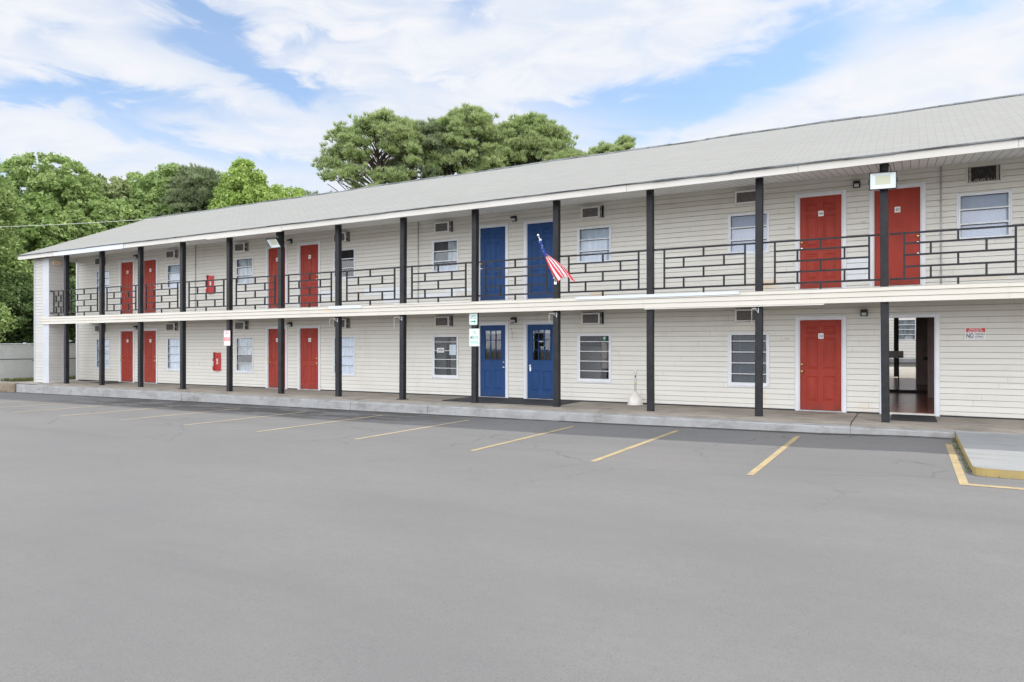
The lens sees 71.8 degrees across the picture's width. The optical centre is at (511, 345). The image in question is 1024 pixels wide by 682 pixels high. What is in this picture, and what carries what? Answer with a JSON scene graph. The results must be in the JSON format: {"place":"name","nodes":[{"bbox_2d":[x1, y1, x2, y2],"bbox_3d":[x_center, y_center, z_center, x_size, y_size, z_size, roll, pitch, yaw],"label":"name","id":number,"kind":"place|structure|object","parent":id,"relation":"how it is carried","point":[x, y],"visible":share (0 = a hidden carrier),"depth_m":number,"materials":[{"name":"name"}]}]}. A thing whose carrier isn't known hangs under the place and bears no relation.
{"place":"outdoors","nodes":[
{"label":"outdoors","id":0,"kind":"place"},
{"bbox_2d":[0,379,80,383],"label":"sidewalk","id":1,"kind":"structure","parent":0,"point":[33,382],"depth_m":29.87,"materials":[{"name":"concrete"}]},
{"bbox_2d":[0,392,1023,681],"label":"parking lot","id":2,"kind":"structure","parent":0,"point":[166,544],"depth_m":6.02,"materials":[{"name":"asphalt"}]},
{"bbox_2d":[0,382,18,391],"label":"brown kerb","id":3,"kind":"structure","parent":2,"relation":"on","point":[7,387],"depth_m":29.20,"materials":[{"name":"concrete"}]},
{"bbox_2d":[187,412,299,424],"bbox_3d":[-6.637,1.838,17.969,0.090,0.001,3.800,0,0,29],"label":"parking line","id":4,"kind":"object","parent":2,"relation":"on","point":[242,418],"visible":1,"depth_m":17.66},
{"bbox_2d":[256,415,381,431],"bbox_3d":[-4.391,1.827,16.761,0.090,0.001,4.100,0,0,29],"label":"parking line","id":5,"kind":"object","parent":2,"relation":"on","point":[317,423],"visible":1,"depth_m":16.34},
{"bbox_2d":[357,420,467,438],"bbox_3d":[-2.033,1.809,15.405,0.090,0.001,4.050,0,0,29],"label":"parking line","id":6,"kind":"object","parent":2,"relation":"on","point":[410,429],"visible":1,"depth_m":15.22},
{"bbox_2d":[470,426,574,450],"bbox_3d":[0.335,1.791,13.841,0.090,0.001,4.150,0,0,29],"label":"parking line","id":7,"kind":"object","parent":2,"relation":"on","point":[520,439],"visible":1,"depth_m":13.46,"materials":[{"name":"paint"}]},
{"bbox_2d":[592,430,677,461],"bbox_3d":[2.334,1.768,12.745,0.095,0.001,4.500,0,0,29],"label":"parking line","id":8,"kind":"object","parent":2,"relation":"on","point":[614,453],"visible":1,"depth_m":12.31,"materials":[{"name":"paint"}]},
{"bbox_2d":[746,436,799,474],"bbox_3d":[4.336,1.742,11.531,0.095,0.001,4.650,0,0,29],"label":"parking line","id":9,"kind":"object","parent":2,"relation":"on","point":[755,470],"visible":1,"depth_m":10.99,"materials":[{"name":"paint"}]},
{"bbox_2d":[951,438,1002,477],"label":"weeds","id":10,"kind":"object","parent":2,"relation":"on","point":[956,447],"visible":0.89,"depth_m":10.85,"materials":[{"name":"green plant"}]},
{"bbox_2d":[945,444,1023,489],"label":"parking line","id":11,"kind":"object","parent":2,"relation":"on","point":[960,475],"visible":1,"depth_m":9.45,"materials":[{"name":"paint"}]},
{"bbox_2d":[955,432,1023,479],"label":"concrete pad","id":12,"kind":"object","parent":2,"relation":"on","point":[994,455],"visible":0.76,"depth_m":10.45,"materials":[{"name":"concrete"}]},
{"bbox_2d":[0,0,1023,342],"label":"sky","id":13,"kind":"structure","parent":0,"point":[117,88],"materials":[{"name":"blue"}]},
{"bbox_2d":[36,381,1023,433],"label":"walkway","id":14,"kind":"structure","parent":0,"point":[961,424],"depth_m":16.98,"materials":[{"name":"concrete"}]},
{"bbox_2d":[442,397,579,405],"bbox_3d":[-0.037,1.527,19.508,3.490,0.012,1.640,0,0,29],"label":"floor mat","id":15,"kind":"object","parent":14,"relation":"on","point":[514,401],"visible":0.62,"depth_m":19.52,"materials":[{"name":"rubber"}]},
{"bbox_2d":[17,93,1023,422],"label":"motel building","id":16,"kind":"structure","parent":14,"relation":"on","point":[673,259],"depth_m":18.59,"materials":[{"name":"plastic"}]},
{"bbox_2d":[4,219,144,226],"bbox_3d":[-28.165,-5.896,34.051,24.478,0.548,0.014,0,0,1],"label":"overhead wire","id":17,"kind":"object","parent":16,"relation":"attached to","point":[75,223],"visible":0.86,"depth_m":33.94,"materials":[{"name":"metal"}]},
{"bbox_2d":[94,256,105,265],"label":"air conditioner","id":18,"kind":"object","parent":16,"relation":"attached to","point":[96,261],"visible":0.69,"depth_m":30.35,"materials":[{"name":"beige"}]},
{"bbox_2d":[94,324,105,332],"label":"air conditioner","id":19,"kind":"object","parent":16,"relation":"attached to","point":[96,328],"visible":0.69,"depth_m":30.35,"materials":[{"name":"beige"}]},
{"bbox_2d":[95,338,109,368],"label":"window","id":20,"kind":"structure","parent":16,"relation":"in","point":[107,340],"depth_m":30.39,"materials":[{"name":"glass"}]},
{"bbox_2d":[96,269,109,293],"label":"window","id":21,"kind":"structure","parent":16,"relation":"in","point":[107,272],"depth_m":30.39,"materials":[{"name":"metal"}]},
{"bbox_2d":[119,329,134,382],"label":"door","id":22,"kind":"structure","parent":16,"relation":"in","point":[126,336],"depth_m":29.59,"materials":[{"name":"red paint"}]},
{"bbox_2d":[119,259,134,313],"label":"door","id":23,"kind":"structure","parent":16,"relation":"in","point":[126,267],"depth_m":29.56,"materials":[{"name":"red paint"}]},
{"bbox_2d":[144,328,157,383],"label":"door","id":24,"kind":"structure","parent":16,"relation":"in","point":[150,334],"depth_m":28.77,"materials":[{"name":"red paint"}]},
{"bbox_2d":[144,257,157,312],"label":"door","id":25,"kind":"structure","parent":16,"relation":"in","point":[150,264],"depth_m":28.77,"materials":[{"name":"red paint"}]},
{"bbox_2d":[165,322,178,331],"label":"air conditioner","id":26,"kind":"object","parent":16,"relation":"attached to","point":[171,326],"visible":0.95,"depth_m":27.92,"materials":[{"name":"beige"}]},
{"bbox_2d":[166,249,178,258],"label":"air conditioner","id":27,"kind":"object","parent":16,"relation":"attached to","point":[172,254],"visible":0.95,"depth_m":27.92,"materials":[{"name":"beige"}]},
{"bbox_2d":[166,263,179,289],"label":"window","id":28,"kind":"structure","parent":16,"relation":"in","point":[174,272],"depth_m":28.14,"materials":[{"name":"metal"}]},
{"bbox_2d":[166,337,179,370],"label":"window","id":29,"kind":"structure","parent":16,"relation":"in","point":[174,346],"depth_m":28.14,"materials":[{"name":"metal"}]},
{"bbox_2d":[205,275,213,292],"bbox_3d":[-11.486,-2.313,26.822,0.310,0.700,0.194,0,0,29],"label":"fire extinguisher","id":30,"kind":"object","parent":16,"relation":"attached to","point":[209,283],"visible":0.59,"depth_m":26.81,"materials":[{"name":"red metal"}]},
{"bbox_2d":[212,352,220,370],"bbox_3d":[-11.147,0.607,26.630,0.310,0.700,0.197,0,0,29],"label":"fire extinguisher","id":31,"kind":"object","parent":16,"relation":"attached to","point":[216,363],"visible":1,"depth_m":26.62,"materials":[{"name":"red metal"}]},
{"bbox_2d":[224,331,229,345],"bbox_3d":[-9.559,-0.245,23.719,0.315,0.505,0.006,0,0,29],"label":"towing sign","id":32,"kind":"object","parent":16,"relation":"attached to","point":[226,338],"visible":1,"depth_m":23.72,"materials":[{"name":"white"}]},
{"bbox_2d":[234,320,248,329],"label":"air conditioner","id":33,"kind":"object","parent":16,"relation":"attached to","point":[241,324],"visible":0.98,"depth_m":25.95,"materials":[{"name":"beige"}]},
{"bbox_2d":[234,242,249,252],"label":"air conditioner","id":34,"kind":"object","parent":16,"relation":"attached to","point":[240,247],"visible":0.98,"depth_m":25.95,"materials":[{"name":"beige"}]},
{"bbox_2d":[235,257,253,285],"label":"window","id":35,"kind":"structure","parent":16,"relation":"in","point":[243,266],"depth_m":26.13,"materials":[{"name":"metal"}]},
{"bbox_2d":[235,337,254,372],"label":"window","id":36,"kind":"structure","parent":16,"relation":"in","point":[243,345],"depth_m":26.15,"materials":[{"name":"glass"}]},
{"bbox_2d":[266,232,281,247],"bbox_3d":[-7.556,-3.360,22.450,0.520,0.516,0.276,0,0,29],"label":"floodlight","id":37,"kind":"object","parent":16,"relation":"attached to","point":[274,242],"visible":0.95,"depth_m":22.44,"materials":[{"name":"white plastic"}]},
{"bbox_2d":[266,326,287,388],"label":"door","id":38,"kind":"structure","parent":16,"relation":"in","point":[271,331],"depth_m":25.32,"materials":[{"name":"red paint"}]},
{"bbox_2d":[266,244,287,308],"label":"door","id":39,"kind":"structure","parent":16,"relation":"in","point":[271,253],"depth_m":25.32,"materials":[{"name":"red paint"}]},
{"bbox_2d":[297,325,320,389],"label":"door","id":40,"kind":"structure","parent":16,"relation":"in","point":[308,336],"depth_m":24.47,"materials":[{"name":"red paint"}]},
{"bbox_2d":[297,241,320,307],"bbox_3d":[-7.003,-2.433,24.431,1.070,2.280,0.118,0,0,29],"label":"door","id":41,"kind":"structure","parent":16,"relation":"in","point":[308,253],"depth_m":24.48,"materials":[{"name":"red paint"}]},
{"bbox_2d":[333,231,350,242],"bbox_3d":[-5.606,-3.613,23.752,0.680,0.380,0.510,0,0,29],"label":"air conditioner","id":42,"kind":"object","parent":16,"relation":"attached to","point":[346,237],"visible":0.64,"depth_m":23.52,"materials":[{"name":"beige"}]},
{"bbox_2d":[333,317,350,328],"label":"air conditioner","id":43,"kind":"object","parent":16,"relation":"attached to","point":[346,323],"visible":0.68,"depth_m":23.52,"materials":[{"name":"beige"}]},
{"bbox_2d":[332,248,355,279],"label":"window","id":44,"kind":"structure","parent":16,"relation":"in","point":[346,249],"depth_m":23.58,"materials":[{"name":"glass"}]},
{"bbox_2d":[332,336,355,375],"bbox_3d":[-5.590,0.352,23.679,1.020,1.330,0.139,0,0,29],"label":"window","id":45,"kind":"structure","parent":16,"relation":"in","point":[348,342],"depth_m":23.67,"materials":[{"name":"glass"}]},
{"bbox_2d":[434,220,453,233],"bbox_3d":[-1.998,-3.613,21.722,0.660,0.380,0.507,0,0,29],"label":"air conditioner","id":46,"kind":"object","parent":16,"relation":"attached to","point":[441,227],"visible":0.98,"depth_m":21.52,"materials":[{"name":"beige"}]},
{"bbox_2d":[434,315,453,326],"bbox_3d":[-1.996,-0.741,21.725,0.660,0.375,0.499,0,0,29],"label":"air conditioner","id":47,"kind":"object","parent":16,"relation":"attached to","point":[443,320],"visible":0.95,"depth_m":21.52,"materials":[{"name":"beige"}]},
{"bbox_2d":[431,239,458,273],"bbox_3d":[-2.018,-2.723,21.667,1.020,1.020,0.139,0,0,29],"label":"window","id":48,"kind":"structure","parent":16,"relation":"in","point":[453,248],"depth_m":21.66,"materials":[{"name":"metal"}]},
{"bbox_2d":[432,335,467,392],"bbox_3d":[-1.903,0.612,21.770,1.410,1.850,0.430,0,0,29],"label":"window","id":49,"kind":"structure","parent":16,"relation":"in","point":[439,359],"depth_m":21.87,"materials":[{"name":"white"}]},
{"bbox_2d":[449,345,455,354],"bbox_3d":[-1.801,0.135,21.476,0.235,0.315,0.006,0,0,29],"label":"paper notice","id":50,"kind":"object","parent":16,"relation":"attached to","point":[452,349],"visible":1,"depth_m":21.48,"materials":[{"name":"grey"}]},
{"bbox_2d":[469,313,476,324],"bbox_3d":[-1.037,-0.706,18.921,0.255,0.315,0.004,0,0,29],"label":"office sign","id":51,"kind":"object","parent":16,"relation":"attached to","point":[472,318],"visible":1,"depth_m":18.92,"materials":[{"name":"white"}]},
{"bbox_2d":[469,329,479,345],"bbox_3d":[-1.007,-0.213,18.903,0.325,0.470,0.006,0,0,29],"label":"parking sign","id":52,"kind":"object","parent":16,"relation":"attached to","point":[474,337],"visible":1,"depth_m":18.90,"materials":[{"name":"white"}]},
{"bbox_2d":[479,322,508,397],"bbox_3d":[-0.554,0.422,20.833,1.080,2.230,0.178,0,0,29],"label":"door","id":53,"kind":"structure","parent":16,"relation":"in","point":[493,374],"depth_m":20.81,"materials":[{"name":"blue paint"}]},
{"bbox_2d":[479,222,508,300],"bbox_3d":[-0.568,-2.433,20.807,1.080,2.280,0.118,0,0,29],"label":"door","id":54,"kind":"structure","parent":16,"relation":"in","point":[493,238],"depth_m":20.81,"materials":[{"name":"blue paint"}]},
{"bbox_2d":[524,321,552,399],"bbox_3d":[0.837,0.422,20.051,1.090,2.230,0.176,0,0,29],"label":"door","id":55,"kind":"structure","parent":16,"relation":"in","point":[538,374],"depth_m":20.10,"materials":[{"name":"blue paint"}]},
{"bbox_2d":[524,218,552,299],"bbox_3d":[0.821,-2.433,20.024,1.090,2.280,0.118,0,0,29],"label":"door","id":56,"kind":"structure","parent":16,"relation":"in","point":[543,227],"depth_m":20.10,"materials":[{"name":"blue paint"}]},
{"bbox_2d":[537,234,574,283],"bbox_3d":[1.139,-2.093,17.150,0.785,1.150,0.993,0,0,29],"label":"flag","id":57,"kind":"object","parent":16,"relation":"attached to","point":[559,271],"visible":1,"depth_m":17.24,"materials":[{"name":"multicoloured fabric"}]},
{"bbox_2d":[581,204,604,220],"bbox_3d":[2.265,-3.613,19.317,0.670,0.380,0.514,0,0,29],"label":"air conditioner","id":58,"kind":"object","parent":16,"relation":"attached to","point":[592,212],"visible":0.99,"depth_m":19.11,"materials":[{"name":"beige"}]},
{"bbox_2d":[581,311,604,324],"bbox_3d":[2.268,-0.741,19.322,0.670,0.375,0.502,0,0,29],"label":"air conditioner","id":59,"kind":"object","parent":16,"relation":"attached to","point":[593,318],"visible":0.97,"depth_m":19.13,"materials":[{"name":"beige"}]},
{"bbox_2d":[577,225,611,264],"bbox_3d":[2.250,-2.723,19.259,1.040,1.020,0.129,0,0,29],"label":"window","id":60,"kind":"structure","parent":16,"relation":"in","point":[594,239],"depth_m":19.31,"materials":[{"name":"glass"}]},
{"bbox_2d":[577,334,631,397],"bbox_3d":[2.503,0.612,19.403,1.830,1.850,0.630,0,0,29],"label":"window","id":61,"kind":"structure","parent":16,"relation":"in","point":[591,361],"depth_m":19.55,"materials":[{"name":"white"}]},
{"bbox_2d":[735,189,754,205],"bbox_3d":[5.818,-3.613,17.322,0.660,0.380,0.504,0,0,29],"label":"air conditioner","id":62,"kind":"object","parent":16,"relation":"attached to","point":[745,197],"visible":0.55,"depth_m":17.16,"materials":[{"name":"beige"}]},
{"bbox_2d":[735,307,754,322],"bbox_3d":[5.817,-0.741,17.320,0.660,0.375,0.508,0,0,29],"label":"air conditioner","id":63,"kind":"object","parent":16,"relation":"attached to","point":[742,314],"visible":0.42,"depth_m":17.17,"materials":[{"name":"beige"}]},
{"bbox_2d":[727,211,769,255],"bbox_3d":[5.771,-2.723,17.257,1.020,1.020,0.097,0,0,29],"label":"window","id":64,"kind":"structure","parent":16,"relation":"in","point":[732,218],"depth_m":17.32,"materials":[{"name":"glass"}]},
{"bbox_2d":[727,332,769,387],"bbox_3d":[5.773,0.352,17.262,1.020,1.330,0.108,0,0,29],"label":"window","id":65,"kind":"structure","parent":16,"relation":"in","point":[732,382],"depth_m":17.33,"materials":[{"name":"black"}]},
{"bbox_2d":[795,315,846,412],"bbox_3d":[7.173,0.422,16.447,1.100,2.230,0.118,0,0,29],"label":"door","id":66,"kind":"structure","parent":16,"relation":"in","point":[820,341],"depth_m":16.45,"materials":[{"name":"red paint"}]},
{"bbox_2d":[795,189,846,289],"bbox_3d":[7.173,-2.433,16.447,1.100,2.280,0.118,0,0,29],"label":"door","id":67,"kind":"structure","parent":16,"relation":"in","point":[823,214],"depth_m":16.45,"materials":[{"name":"red paint"}]},
{"bbox_2d":[853,180,859,187],"bbox_3d":[7.797,-3.658,16.006,0.150,0.160,0.155,0,0,29],"label":"wall light","id":68,"kind":"object","parent":16,"relation":"attached to","point":[856,184],"visible":1,"depth_m":15.98,"materials":[{"name":"black plastic"}]},
{"bbox_2d":[860,309,867,315],"bbox_3d":[7.928,-0.738,15.932,0.150,0.160,0.155,0,0,29],"label":"wall light","id":69,"kind":"object","parent":16,"relation":"attached to","point":[863,312],"visible":1,"depth_m":15.92,"materials":[{"name":"black plastic"}]},
{"bbox_2d":[868,163,897,190],"bbox_3d":[7.384,-3.364,14.084,0.520,0.539,0.173,0,0,21],"label":"floodlight","id":70,"kind":"object","parent":16,"relation":"attached to","point":[888,179],"visible":0.99,"depth_m":14.05,"materials":[{"name":"white plastic"}]},
{"bbox_2d":[869,181,925,286],"bbox_3d":[8.535,-2.433,15.681,1.105,2.280,0.118,0,0,29],"label":"door","id":71,"kind":"structure","parent":16,"relation":"in","point":[906,203],"depth_m":15.65,"materials":[{"name":"red paint"}]},
{"bbox_2d":[923,348,927,359],"bbox_3d":[11.595,0.242,19.775,0.200,0.350,0.160,0,0,29],"label":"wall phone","id":72,"kind":"object","parent":16,"relation":"attached to","point":[925,353],"depth_m":19.74,"materials":[{"name":"black"}]},
{"bbox_2d":[965,327,985,339],"bbox_3d":[9.796,-0.248,14.945,0.365,0.260,0.006,0,0,29],"label":"no trespassing sign","id":73,"kind":"object","parent":16,"relation":"attached to","point":[978,333],"visible":1,"depth_m":14.95,"materials":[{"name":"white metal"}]},
{"bbox_2d":[955,189,1011,241],"bbox_3d":[9.944,-2.723,14.907,1.020,1.020,0.097,0,0,29],"label":"window","id":74,"kind":"structure","parent":16,"relation":"in","point":[962,212],"depth_m":14.92,"materials":[{"name":"metal"}]},
{"bbox_2d":[966,163,1001,183],"bbox_3d":[10.014,-3.613,15.030,0.620,0.380,0.380,0,0,29],"label":"air conditioner","id":75,"kind":"object","parent":16,"relation":"attached to","point":[985,174],"visible":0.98,"depth_m":14.89,"materials":[{"name":"beige"}]},
{"bbox_2d":[627,369,642,405],"bbox_3d":[3.172,1.077,18.206,0.400,0.920,0.400,0,0,29],"label":"cigarette urn","id":76,"kind":"object","parent":14,"relation":"on","point":[635,398],"visible":1,"depth_m":18.11,"materials":[{"name":"plastic"}]},
{"bbox_2d":[890,414,936,421],"bbox_3d":[8.458,1.524,14.908,0.830,0.017,1.280,0,0,29],"label":"floor mat","id":77,"kind":"object","parent":14,"relation":"on","point":[927,418],"visible":1,"depth_m":14.76,"materials":[{"name":"rubber"}]},
{"bbox_2d":[889,351,903,382],"bbox_3d":[10.910,0.627,20.310,0.580,0.940,0.400,0,0,29],"label":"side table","id":78,"kind":"object","parent":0,"point":[896,354],"visible":0.52,"depth_m":20.09,"materials":[{"name":"black"}]},
{"bbox_2d":[889,367,915,377],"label":"walkway","id":79,"kind":"structure","parent":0,"point":[907,372],"depth_m":24.95,"materials":[{"name":"concrete"}]},
{"bbox_2d":[889,362,915,366],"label":"lane","id":80,"kind":"structure","parent":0,"point":[906,364],"depth_m":28.89,"materials":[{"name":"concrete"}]},
{"bbox_2d":[889,358,915,361],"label":"kerb","id":81,"kind":"structure","parent":80,"relation":"on","point":[904,359],"depth_m":30.22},
{"bbox_2d":[889,317,915,357],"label":"building","id":82,"kind":"structure","parent":81,"relation":"on","point":[907,336],"depth_m":31.47,"materials":[{"name":"plastic"}]},
{"bbox_2d":[899,319,915,339],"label":"window","id":83,"kind":"structure","parent":82,"relation":"in","point":[907,327],"depth_m":31.45,"materials":[{"name":"white glass"}]},
{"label":"grass bed","id":84,"kind":"structure","parent":0,"visible":0},
{"bbox_2d":[0,302,20,341],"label":"tree","id":85,"kind":"object","parent":84,"relation":"on","point":[5,314],"visible":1,"depth_m":36.14,"materials":[{"name":"green plant"}]},
{"bbox_2d":[0,163,25,242],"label":"broadleaf tree","id":86,"kind":"object","parent":84,"relation":"on","point":[10,208],"visible":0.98,"depth_m":37.18,"materials":[{"name":"green plant"}]},
{"bbox_2d":[0,234,33,334],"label":"tree","id":87,"kind":"object","parent":84,"relation":"on","point":[9,260],"visible":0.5,"depth_m":39.61,"materials":[{"name":"green plant"}]},
{"bbox_2d":[0,270,72,342],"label":"tree","id":88,"kind":"object","parent":84,"relation":"on","point":[19,299],"visible":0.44,"depth_m":38.55,"materials":[{"name":"green plant"}]},
{"bbox_2d":[0,345,75,383],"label":"block wall","id":89,"kind":"structure","parent":84,"relation":"on","point":[25,363],"depth_m":31.66,"materials":[{"name":"grey"}]},
{"bbox_2d":[0,343,75,378],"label":"chain link fence","id":90,"kind":"object","parent":84,"relation":"on","point":[14,347],"visible":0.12,"depth_m":31.49,"materials":[{"name":"metal"}]},
{"bbox_2d":[0,376,75,380],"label":"grass","id":91,"kind":"structure","parent":84,"relation":"on","point":[24,379],"depth_m":30.91,"materials":[{"name":"plant"}]},
{"bbox_2d":[1,198,85,337],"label":"broadleaf tree","id":92,"kind":"object","parent":84,"relation":"on","point":[64,232],"visible":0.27,"depth_m":43.69,"materials":[{"name":"green plant"}]},
{"bbox_2d":[0,151,114,340],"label":"broadleaf tree","id":93,"kind":"object","parent":84,"relation":"on","point":[47,182],"visible":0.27,"depth_m":46.19,"materials":[{"name":"green plant"}]},
{"bbox_2d":[69,275,75,343],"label":"tree","id":94,"kind":"object","parent":84,"relation":"on","point":[72,285],"visible":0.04,"depth_m":41.68,"materials":[{"name":"green plant"}]},
{"bbox_2d":[57,173,133,210],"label":"broadleaf tree","id":95,"kind":"object","parent":84,"relation":"on","point":[115,188],"visible":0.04,"depth_m":50.28,"materials":[{"name":"green plant"}]},
{"bbox_2d":[62,197,155,274],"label":"broadleaf tree","id":96,"kind":"object","parent":84,"relation":"on","point":[120,212],"visible":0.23,"depth_m":46.01,"materials":[{"name":"green plant"}]},
{"bbox_2d":[109,171,169,210],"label":"broadleaf tree","id":97,"kind":"object","parent":84,"relation":"on","point":[131,177],"visible":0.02,"depth_m":51.93,"materials":[{"name":"green plant"}]},
{"bbox_2d":[129,162,206,215],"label":"broadleaf tree","id":98,"kind":"object","parent":84,"relation":"on","point":[138,200],"visible":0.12,"depth_m":49.38,"materials":[{"name":"green plant"}]},
{"bbox_2d":[153,162,221,215],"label":"pine tree","id":99,"kind":"object","parent":84,"relation":"on","point":[198,182],"visible":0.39,"depth_m":48.63,"materials":[{"name":"green plant"}]},
{"bbox_2d":[207,156,269,209],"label":"broadleaf tree","id":100,"kind":"object","parent":84,"relation":"on","point":[242,183],"visible":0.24,"depth_m":47.42,"materials":[{"name":"green plant"}]},
{"bbox_2d":[259,183,306,201],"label":"broadleaf tree","id":101,"kind":"object","parent":84,"relation":"on","point":[276,191],"visible":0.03,"depth_m":47.59,"materials":[{"name":"green plant"}]},
{"bbox_2d":[290,189,318,195],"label":"pine tree","id":102,"kind":"object","parent":84,"relation":"on","point":[310,193],"visible":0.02,"depth_m":79.41,"materials":[{"name":"green plant"}]},
{"bbox_2d":[310,106,440,191],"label":"pine tree","id":103,"kind":"object","parent":84,"relation":"on","point":[378,127],"visible":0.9,"depth_m":57.80,"materials":[{"name":"green plant"}]},
{"bbox_2d":[382,116,466,181],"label":"pine tree","id":104,"kind":"object","parent":84,"relation":"on","point":[434,142],"visible":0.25,"depth_m":59.50,"materials":[{"name":"green plant"}]},
{"bbox_2d":[417,101,513,178],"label":"pine tree","id":105,"kind":"object","parent":84,"relation":"on","point":[463,121],"visible":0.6,"depth_m":59.60,"materials":[{"name":"green plant"}]},
{"label":"ground","id":106,"kind":"structure","parent":0,"visible":0},
{"bbox_2d":[465,120,534,170],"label":"pine tree","id":107,"kind":"object","parent":106,"relation":"on","point":[508,129],"visible":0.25,"depth_m":60.67,"materials":[{"name":"green plant"}]},
{"bbox_2d":[16,384,1023,437],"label":"kerb","id":108,"kind":"structure","parent":106,"relation":"on","point":[470,411],"depth_m":17.89,"materials":[{"name":"concrete"}]},
{"bbox_2d":[490,109,578,165],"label":"pine tree","id":109,"kind":"object","parent":106,"relation":"on","point":[543,136],"visible":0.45,"depth_m":61.30,"materials":[{"name":"green plant"}]},
{"bbox_2d":[557,146,591,157],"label":"pine tree","id":110,"kind":"object","parent":106,"relation":"on","point":[582,153],"visible":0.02,"depth_m":62.63,"materials":[{"name":"green plant"}]},
{"bbox_2d":[587,133,636,153],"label":"pine tree","id":111,"kind":"object","parent":106,"relation":"on","point":[623,142],"visible":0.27,"depth_m":78.58,"materials":[{"name":"green plant"}]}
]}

